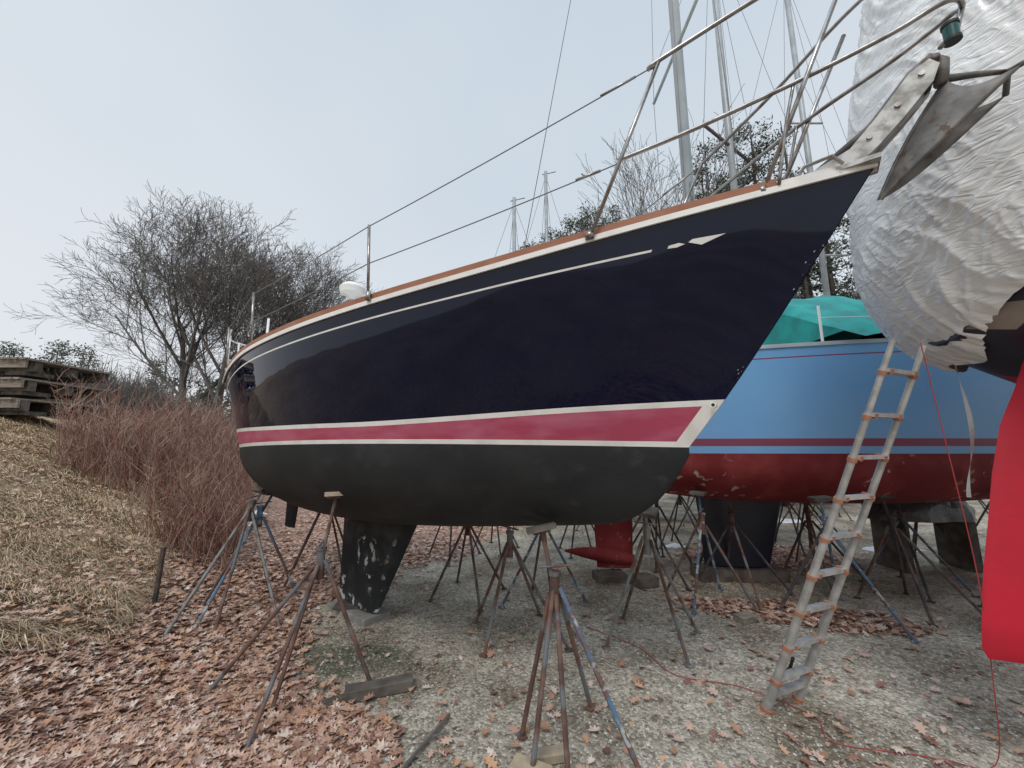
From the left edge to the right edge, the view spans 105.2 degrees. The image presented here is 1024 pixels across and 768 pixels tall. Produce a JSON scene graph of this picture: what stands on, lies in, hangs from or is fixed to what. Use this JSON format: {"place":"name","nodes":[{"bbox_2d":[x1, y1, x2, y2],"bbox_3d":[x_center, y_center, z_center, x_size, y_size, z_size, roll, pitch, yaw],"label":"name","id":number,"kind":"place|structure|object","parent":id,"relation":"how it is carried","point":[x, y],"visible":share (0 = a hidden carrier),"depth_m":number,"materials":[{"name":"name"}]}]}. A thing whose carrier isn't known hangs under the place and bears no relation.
{"place":"outdoors","nodes":[
{"label":"outdoors","id":0,"kind":"place"},
{"bbox_2d":[0,0,863,420],"label":"sky","id":1,"kind":"structure","parent":0,"point":[345,114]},
{"bbox_2d":[0,415,1023,767],"bbox_3d":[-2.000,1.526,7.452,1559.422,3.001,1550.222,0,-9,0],"label":"ground","id":2,"kind":"structure","parent":0,"point":[454,619],"depth_m":3.42,"materials":[{"name":"grey gravel"}]},
{"bbox_2d":[0,357,112,416],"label":"stacked docks","id":3,"kind":"object","parent":2,"relation":"on","point":[24,383],"visible":0.91,"depth_m":9.87,"materials":[{"name":"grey wood"}]},
{"bbox_2d":[0,415,212,721],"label":"dry grass","id":4,"kind":"structure","parent":2,"relation":"on","point":[18,534],"depth_m":4.37,"materials":[{"name":"plant"}]},
{"bbox_2d":[0,338,235,427],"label":"distant trees","id":5,"kind":"object","parent":2,"relation":"on","point":[22,354],"depth_m":60.14,"materials":[{"name":"brown plant"}]},
{"bbox_2d":[3,179,285,404],"bbox_3d":[-20.229,-3.982,23.240,14.893,15.139,10.354,0,-9,0],"label":"bare tree","id":6,"kind":"object","parent":2,"relation":"on","point":[184,367],"visible":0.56,"depth_m":21.67,"materials":[{"name":"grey plant"}]},
{"bbox_2d":[34,350,261,488],"bbox_3d":[-17.574,1.858,18.463,16.986,5.650,8.895,0,-9,0],"label":"background brush","id":7,"kind":"object","parent":2,"relation":"on","point":[128,386],"visible":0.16,"depth_m":15.78,"materials":[{"name":"brown plant"}]},
{"bbox_2d":[35,365,264,573],"bbox_3d":[-7.982,1.400,9.370,4.037,3.784,11.587,6,-11,-32],"label":"red stem thicket","id":8,"kind":"object","parent":2,"relation":"on","point":[207,474],"visible":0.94,"depth_m":7.29,"materials":[{"name":"brown plant"}]},
{"bbox_2d":[152,547,166,606],"bbox_3d":[-3.508,1.956,3.886,0.063,0.641,0.052,4,-10,-22],"label":"metal post","id":9,"kind":"object","parent":2,"relation":"on","point":[159,575],"visible":0.83,"depth_m":3.88,"materials":[{"name":"metal"}]},
{"bbox_2d":[119,327,221,405],"bbox_3d":[-21.622,0.062,25.454,4.962,7.335,4.819,0,-9,0],"label":"bare tree","id":10,"kind":"object","parent":2,"relation":"on","point":[176,367],"visible":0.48,"depth_m":25.08,"materials":[{"name":"brown plant"}]},
{"bbox_2d":[79,186,341,417],"bbox_3d":[-15.226,-3.522,21.705,12.471,15.025,12.374,-6,-11,33],"label":"bare tree","id":11,"kind":"object","parent":2,"relation":"on","point":[219,253],"visible":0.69,"depth_m":21.06,"materials":[{"name":"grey plant"}]},
{"bbox_2d":[160,487,280,636],"bbox_3d":[-3.012,1.817,4.220,0.957,1.322,1.288,6,-11,-35],"label":"boat stand","id":12,"kind":"object","parent":2,"relation":"on","point":[249,515],"visible":0.87,"depth_m":4.13,"materials":[{"name":"grey metal"}]},
{"bbox_2d":[168,241,383,372],"bbox_3d":[-12.602,-2.394,24.584,12.257,15.823,11.622,0,-9,0],"label":"bare tree","id":13,"kind":"object","parent":2,"relation":"on","point":[315,307],"visible":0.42,"depth_m":22.39,"materials":[{"name":"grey plant"}]},
{"bbox_2d":[206,492,371,748],"bbox_3d":[-1.603,1.573,2.967,0.835,1.432,0.910,-8,-12,40],"label":"boat stand","id":14,"kind":"object","parent":2,"relation":"on","point":[320,566],"visible":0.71,"depth_m":2.94,"materials":[{"name":"metal"}]},
{"bbox_2d":[283,513,342,587],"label":"boat stand","id":15,"kind":"object","parent":2,"relation":"on","point":[306,541],"visible":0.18,"depth_m":5.39,"materials":[{"name":"metal"}]},
{"bbox_2d":[326,598,390,627],"bbox_3d":[-1.703,2.476,4.309,0.778,0.110,0.413,-6,-11,31],"label":"keel block","id":16,"kind":"object","parent":2,"relation":"on","point":[360,617],"depth_m":4.16,"materials":[{"name":"concrete"}]},
{"bbox_2d":[222,0,1023,611],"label":"navy sailboat","id":17,"kind":"object","parent":16,"relation":"on","point":[592,376],"visible":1,"depth_m":2.63,"materials":[{"name":"blue paint"}]},
{"bbox_2d":[318,673,413,710],"bbox_3d":[-1.059,2.243,2.865,0.656,0.078,0.130,4,-10,-22],"label":"timber plank","id":18,"kind":"object","parent":2,"relation":"on","point":[386,686],"visible":0.83,"depth_m":2.86,"materials":[{"name":"wood"}]},
{"bbox_2d":[428,526,481,566],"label":"boat stand","id":19,"kind":"object","parent":2,"relation":"on","point":[479,552],"visible":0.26,"depth_m":6.61,"materials":[{"name":"metal"}]},
{"bbox_2d":[428,526,506,611],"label":"boat stand","id":20,"kind":"object","parent":2,"relation":"on","point":[468,529],"visible":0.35,"depth_m":4.80,"materials":[{"name":"metal"}]},
{"bbox_2d":[470,526,519,556],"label":"boat stand","id":21,"kind":"object","parent":2,"relation":"on","point":[498,539],"visible":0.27,"depth_m":7.01,"materials":[{"name":"metal"}]},
{"bbox_2d":[0,417,1023,767],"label":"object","id":22,"kind":"object","parent":2,"relation":"on","point":[114,731],"depth_m":2.75,"materials":[{"name":"brown plant"}]},
{"bbox_2d":[194,496,298,630],"bbox_3d":[-3.011,1.848,4.356,0.577,1.321,1.284,-3,-10,17],"label":"boat stand","id":23,"kind":"object","parent":22,"relation":"on","point":[258,520],"visible":0.66,"depth_m":4.48,"materials":[{"name":"blue metal"}]},
{"bbox_2d":[495,197,529,255],"bbox_3d":[-0.139,-2.778,20.930,9.520,15.478,2.470,0,-9,0],"label":"distant sailboat","id":24,"kind":"object","parent":2,"relation":"on","point":[514,227],"visible":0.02,"depth_m":21.62,"materials":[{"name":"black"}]},
{"bbox_2d":[472,526,572,658],"bbox_3d":[0.059,1.875,3.906,0.840,1.162,0.818,2,-9,-11],"label":"boat stand","id":25,"kind":"object","parent":2,"relation":"on","point":[509,548],"visible":0.84,"depth_m":3.79,"materials":[{"name":"metal"}]},
{"bbox_2d":[508,743,563,767],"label":"wooden block","id":26,"kind":"object","parent":2,"relation":"on","point":[549,756],"depth_m":2.24,"materials":[{"name":"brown wood"}]},
{"bbox_2d":[498,532,587,618],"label":"boat stand","id":27,"kind":"object","parent":2,"relation":"on","point":[584,599],"visible":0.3,"depth_m":4.49,"materials":[{"name":"brown metal"}]},
{"bbox_2d":[525,171,564,246],"bbox_3d":[1.741,-3.803,22.109,9.520,17.878,2.470,0,-9,0],"label":"distant sailboat","id":28,"kind":"object","parent":2,"relation":"on","point":[546,206],"visible":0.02,"depth_m":22.90,"materials":[{"name":"white paint"}]},
{"bbox_2d":[511,201,627,249],"bbox_3d":[3.931,-4.752,35.545,19.238,24.357,10.147,-5,-10,26],"label":"evergreen grove","id":29,"kind":"object","parent":2,"relation":"on","point":[571,226],"visible":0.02,"depth_m":34.65,"materials":[{"name":"green plant"}]},
{"bbox_2d":[558,525,594,558],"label":"boat stand","id":30,"kind":"object","parent":2,"relation":"on","point":[570,557],"visible":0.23,"depth_m":7.02,"materials":[{"name":"metal"}]},
{"bbox_2d":[515,522,640,767],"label":"boat stand","id":31,"kind":"object","parent":2,"relation":"on","point":[556,598],"visible":0.99,"depth_m":2.46,"materials":[{"name":"metal"}]},
{"bbox_2d":[242,508,925,551],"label":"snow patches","id":32,"kind":"object","parent":2,"relation":"on","point":[675,545],"visible":0.21,"depth_m":7.21,"materials":[{"name":"white snow"}]},
{"bbox_2d":[592,569,659,588],"bbox_3d":[1.529,2.626,5.328,0.891,0.120,0.455,-4,-10,21],"label":"keel block","id":33,"kind":"object","parent":2,"relation":"on","point":[645,580],"depth_m":5.24,"materials":[{"name":"wood"}]},
{"bbox_2d":[575,127,723,232],"bbox_3d":[9.368,-5.931,24.240,9.978,23.464,14.084,-5,-10,28],"label":"bare tree","id":34,"kind":"object","parent":2,"relation":"on","point":[629,189],"visible":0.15,"depth_m":24.10,"materials":[{"name":"brown plant"}]},
{"bbox_2d":[611,516,691,591],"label":"boat stand","id":35,"kind":"object","parent":2,"relation":"on","point":[668,553],"visible":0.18,"depth_m":5.49,"materials":[{"name":"metal"}]},
{"bbox_2d":[602,507,701,668],"bbox_3d":[1.341,1.798,3.811,0.798,1.275,0.813,-5,-10,28],"label":"boat stand","id":36,"kind":"object","parent":2,"relation":"on","point":[650,513],"visible":0.96,"depth_m":3.61,"materials":[{"name":"grey metal"}]},
{"bbox_2d":[633,498,691,572],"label":"boat stand","id":37,"kind":"object","parent":2,"relation":"on","point":[656,504],"visible":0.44,"depth_m":6.17,"materials":[{"name":"metal"}]},
{"bbox_2d":[571,83,774,234],"bbox_3d":[9.658,-5.431,25.799,11.173,22.988,15.384,-2,-9,12],"label":"bare tree","id":38,"kind":"object","parent":2,"relation":"on","point":[697,182],"visible":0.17,"depth_m":22.95,"materials":[{"name":"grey plant"}]},
{"bbox_2d":[658,495,701,549],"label":"boat stand","id":39,"kind":"object","parent":2,"relation":"on","point":[679,500],"visible":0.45,"depth_m":7.31,"materials":[{"name":"metal"}]},
{"bbox_2d":[676,497,694,533],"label":"boat stand","id":40,"kind":"object","parent":2,"relation":"on","point":[684,516],"visible":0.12,"depth_m":8.29,"materials":[{"name":"metal"}]},
{"bbox_2d":[681,496,689,525],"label":"boat stand","id":41,"kind":"object","parent":2,"relation":"on","point":[685,510],"visible":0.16,"depth_m":9.26,"materials":[{"name":"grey metal"}]},
{"bbox_2d":[677,172,712,198],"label":"pine tree","id":42,"kind":"object","parent":2,"relation":"on","point":[695,185],"visible":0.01,"depth_m":25.92,"materials":[{"name":"green plant"}]},
{"bbox_2d":[699,548,703,562],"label":"boat stand","id":43,"kind":"object","parent":2,"relation":"on","point":[702,556],"visible":0.08,"depth_m":6.09,"materials":[{"name":"metal"}]},
{"bbox_2d":[663,490,761,614],"bbox_3d":[2.328,1.945,4.731,0.837,1.274,0.782,0,-9,0],"label":"boat stand","id":44,"kind":"object","parent":2,"relation":"on","point":[703,528],"visible":0.93,"depth_m":4.71,"materials":[{"name":"brown metal"}]},
{"bbox_2d":[637,174,794,211],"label":"bare tree","id":45,"kind":"object","parent":2,"relation":"on","point":[717,187],"depth_m":19.71,"materials":[{"name":"grey plant"}]},
{"bbox_2d":[691,135,757,198],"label":"pine tree","id":46,"kind":"object","parent":2,"relation":"on","point":[702,168],"visible":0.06,"depth_m":22.83,"materials":[{"name":"green plant"}]},
{"bbox_2d":[689,563,790,582],"bbox_3d":[3.150,2.625,5.450,1.200,0.160,0.350,0,-9,0],"label":"keel block","id":47,"kind":"object","parent":2,"relation":"on","point":[758,574],"depth_m":5.28,"materials":[{"name":"wood"}]},
{"bbox_2d":[524,0,1015,567],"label":"blue sailboat","id":48,"kind":"object","parent":47,"relation":"on","point":[784,422],"visible":0.49,"depth_m":4.61,"materials":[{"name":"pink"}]},
{"bbox_2d":[692,500,796,610],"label":"boat stand","id":49,"kind":"object","parent":2,"relation":"on","point":[731,524],"visible":0.69,"depth_m":5.08,"materials":[{"name":"metal"}]},
{"bbox_2d":[700,126,789,197],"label":"pine tree","id":50,"kind":"object","parent":2,"relation":"on","point":[748,172],"visible":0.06,"depth_m":22.32,"materials":[{"name":"green plant"}]},
{"bbox_2d":[733,611,758,624],"bbox_3d":[2.450,2.454,4.111,0.220,0.070,0.130,4,-10,-23],"label":"wooden block","id":51,"kind":"object","parent":2,"relation":"on","point":[745,617],"depth_m":4.07,"materials":[{"name":"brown wood"}]},
{"bbox_2d":[586,627,954,767],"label":"red cord","id":52,"kind":"object","parent":2,"relation":"on","point":[790,705],"visible":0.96,"depth_m":2.72,"materials":[{"name":"red plastic"}]},
{"bbox_2d":[720,115,854,298],"bbox_3d":[14.996,-5.302,22.280,8.877,21.199,8.509,5,-11,-29],"label":"pine tree","id":53,"kind":"object","parent":2,"relation":"on","point":[764,128],"visible":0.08,"depth_m":22.88,"materials":[{"name":"green plant"}]},
{"bbox_2d":[736,0,854,298],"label":"white sailboat","id":54,"kind":"object","parent":2,"relation":"on","point":[808,159],"visible":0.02,"depth_m":12.53,"materials":[{"name":"paint"}]},
{"bbox_2d":[774,502,818,556],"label":"boat stand","id":55,"kind":"object","parent":2,"relation":"on","point":[787,505],"visible":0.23,"depth_m":7.08,"materials":[{"name":"metal"}]},
{"bbox_2d":[746,121,856,298],"bbox_3d":[15.754,-5.172,21.207,9.316,20.602,7.953,4,-10,-26],"label":"pine tree","id":56,"kind":"object","parent":2,"relation":"on","point":[792,174],"visible":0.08,"depth_m":20.96,"materials":[{"name":"green plant"}]},
{"bbox_2d":[793,288,815,298],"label":"pine tree","id":57,"kind":"object","parent":2,"relation":"on","point":[802,290],"depth_m":18.46,"materials":[{"name":"green plant"}]},
{"bbox_2d":[795,503,821,529],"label":"boat stand","id":58,"kind":"object","parent":2,"relation":"on","point":[811,512],"visible":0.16,"depth_m":9.23,"materials":[{"name":"metal"}]},
{"bbox_2d":[779,503,843,540],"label":"boat stand","id":59,"kind":"object","parent":2,"relation":"on","point":[786,514],"visible":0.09,"depth_m":8.18,"materials":[{"name":"metal"}]},
{"bbox_2d":[798,240,847,297],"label":"pine tree","id":60,"kind":"object","parent":2,"relation":"on","point":[821,281],"depth_m":23.01,"materials":[{"name":"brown plant"}]},
{"bbox_2d":[792,233,860,299],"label":"pine tree","id":61,"kind":"object","parent":2,"relation":"on","point":[805,287],"visible":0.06,"depth_m":18.67,"materials":[{"name":"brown plant"}]},
{"bbox_2d":[795,503,863,569],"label":"boat stand","id":62,"kind":"object","parent":2,"relation":"on","point":[802,520],"visible":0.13,"depth_m":6.38,"materials":[{"name":"metal"}]},
{"bbox_2d":[811,503,852,520],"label":"boat stand","id":63,"kind":"object","parent":2,"relation":"on","point":[838,513],"visible":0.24,"depth_m":9.91,"materials":[{"name":"metal"}]},
{"bbox_2d":[783,503,881,594],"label":"boat stand","id":64,"kind":"object","parent":2,"relation":"on","point":[808,522],"visible":0.6,"depth_m":5.32,"materials":[{"name":"metal"}]},
{"bbox_2d":[807,217,860,299],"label":"pine tree","id":65,"kind":"object","parent":2,"relation":"on","point":[831,279],"visible":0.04,"depth_m":19.42,"materials":[{"name":"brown plant"}]},
{"bbox_2d":[756,339,926,714],"bbox_3d":[2.112,1.034,2.551,0.423,2.457,1.038,4,-10,-24],"label":"telescoping ladder","id":66,"kind":"object","parent":2,"relation":"on","point":[791,643],"visible":1,"depth_m":2.55,"materials":[{"name":"metal"}]},
{"bbox_2d":[837,150,852,295],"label":"pine tree","id":67,"kind":"object","parent":2,"relation":"on","point":[846,231],"visible":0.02,"depth_m":21.66,"materials":[{"name":"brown plant"}]},
{"bbox_2d":[777,495,918,643],"bbox_3d":[3.409,1.882,4.268,1.077,1.248,1.095,0,-9,0],"label":"boat stand","id":68,"kind":"object","parent":2,"relation":"on","point":[821,499],"visible":0.7,"depth_m":4.34,"materials":[{"name":"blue metal"}]},
{"bbox_2d":[853,495,981,627],"bbox_3d":[4.588,1.921,4.514,0.819,1.241,0.862,1,-9,-9],"label":"boat stand","id":69,"kind":"object","parent":2,"relation":"on","point":[894,531],"visible":0.88,"depth_m":4.63,"materials":[{"name":"metal"}]},
{"bbox_2d":[858,503,980,602],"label":"boat stand","id":70,"kind":"object","parent":2,"relation":"on","point":[901,520],"visible":0.77,"depth_m":5.10,"materials":[{"name":"metal"}]},
{"bbox_2d":[861,501,983,573],"bbox_3d":[6.312,2.186,6.010,1.741,1.216,0.713,0,-9,0],"label":"tarp covered dinghy","id":71,"kind":"object","parent":2,"relation":"on","point":[953,545],"visible":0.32,"depth_m":5.84,"materials":[{"name":"grey"}]},
{"bbox_2d":[912,522,943,555],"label":"boat stand","id":72,"kind":"object","parent":2,"relation":"on","point":[914,539],"visible":0.09,"depth_m":6.25,"materials":[{"name":"metal"}]},
{"bbox_2d":[846,0,1023,663],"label":"shrink wrapped sailboat","id":73,"kind":"object","parent":2,"relation":"on","point":[936,258],"visible":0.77,"depth_m":2.25,"materials":[{"name":"white plastic"}]},
{"bbox_2d":[920,343,999,767],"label":"hanging cord","id":74,"kind":"object","parent":73,"relation":"hanging from","point":[973,559],"visible":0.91,"depth_m":2.23,"materials":[{"name":"red fabric"}]},
{"bbox_2d":[954,365,974,497],"bbox_3d":[3.020,0.281,2.611,0.105,0.920,0.050,1,-9,-4],"label":"hanging strap","id":75,"kind":"object","parent":73,"relation":"hanging from","point":[971,430],"visible":0.93,"depth_m":2.60,"materials":[{"name":"white fabric"}]},
{"bbox_2d":[976,501,989,526],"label":"boat stand","id":76,"kind":"object","parent":2,"relation":"on","point":[982,514],"visible":0.02,"depth_m":6.87,"materials":[{"name":"metal"}]},
{"bbox_2d":[978,500,988,513],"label":"boat stand","id":77,"kind":"object","parent":2,"relation":"on","point":[982,505],"depth_m":8.29,"materials":[{"name":"metal"}]},
{"bbox_2d":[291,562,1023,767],"bbox_3d":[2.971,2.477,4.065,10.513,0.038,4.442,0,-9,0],"label":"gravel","id":78,"kind":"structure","parent":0,"point":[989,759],"depth_m":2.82,"materials":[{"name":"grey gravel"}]},
{"bbox_3d":[5.300,3.259,9.299,1.600,0.140,0.400,0,-9,0],"label":"keel block","id":79,"kind":"object","parent":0,"visible":0},
{"bbox_2d":[660,0,859,515],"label":"white sailboat","id":80,"kind":"object","parent":79,"relation":"on","point":[729,144],"depth_m":10.49,"materials":[{"name":"paint"}]}
]}

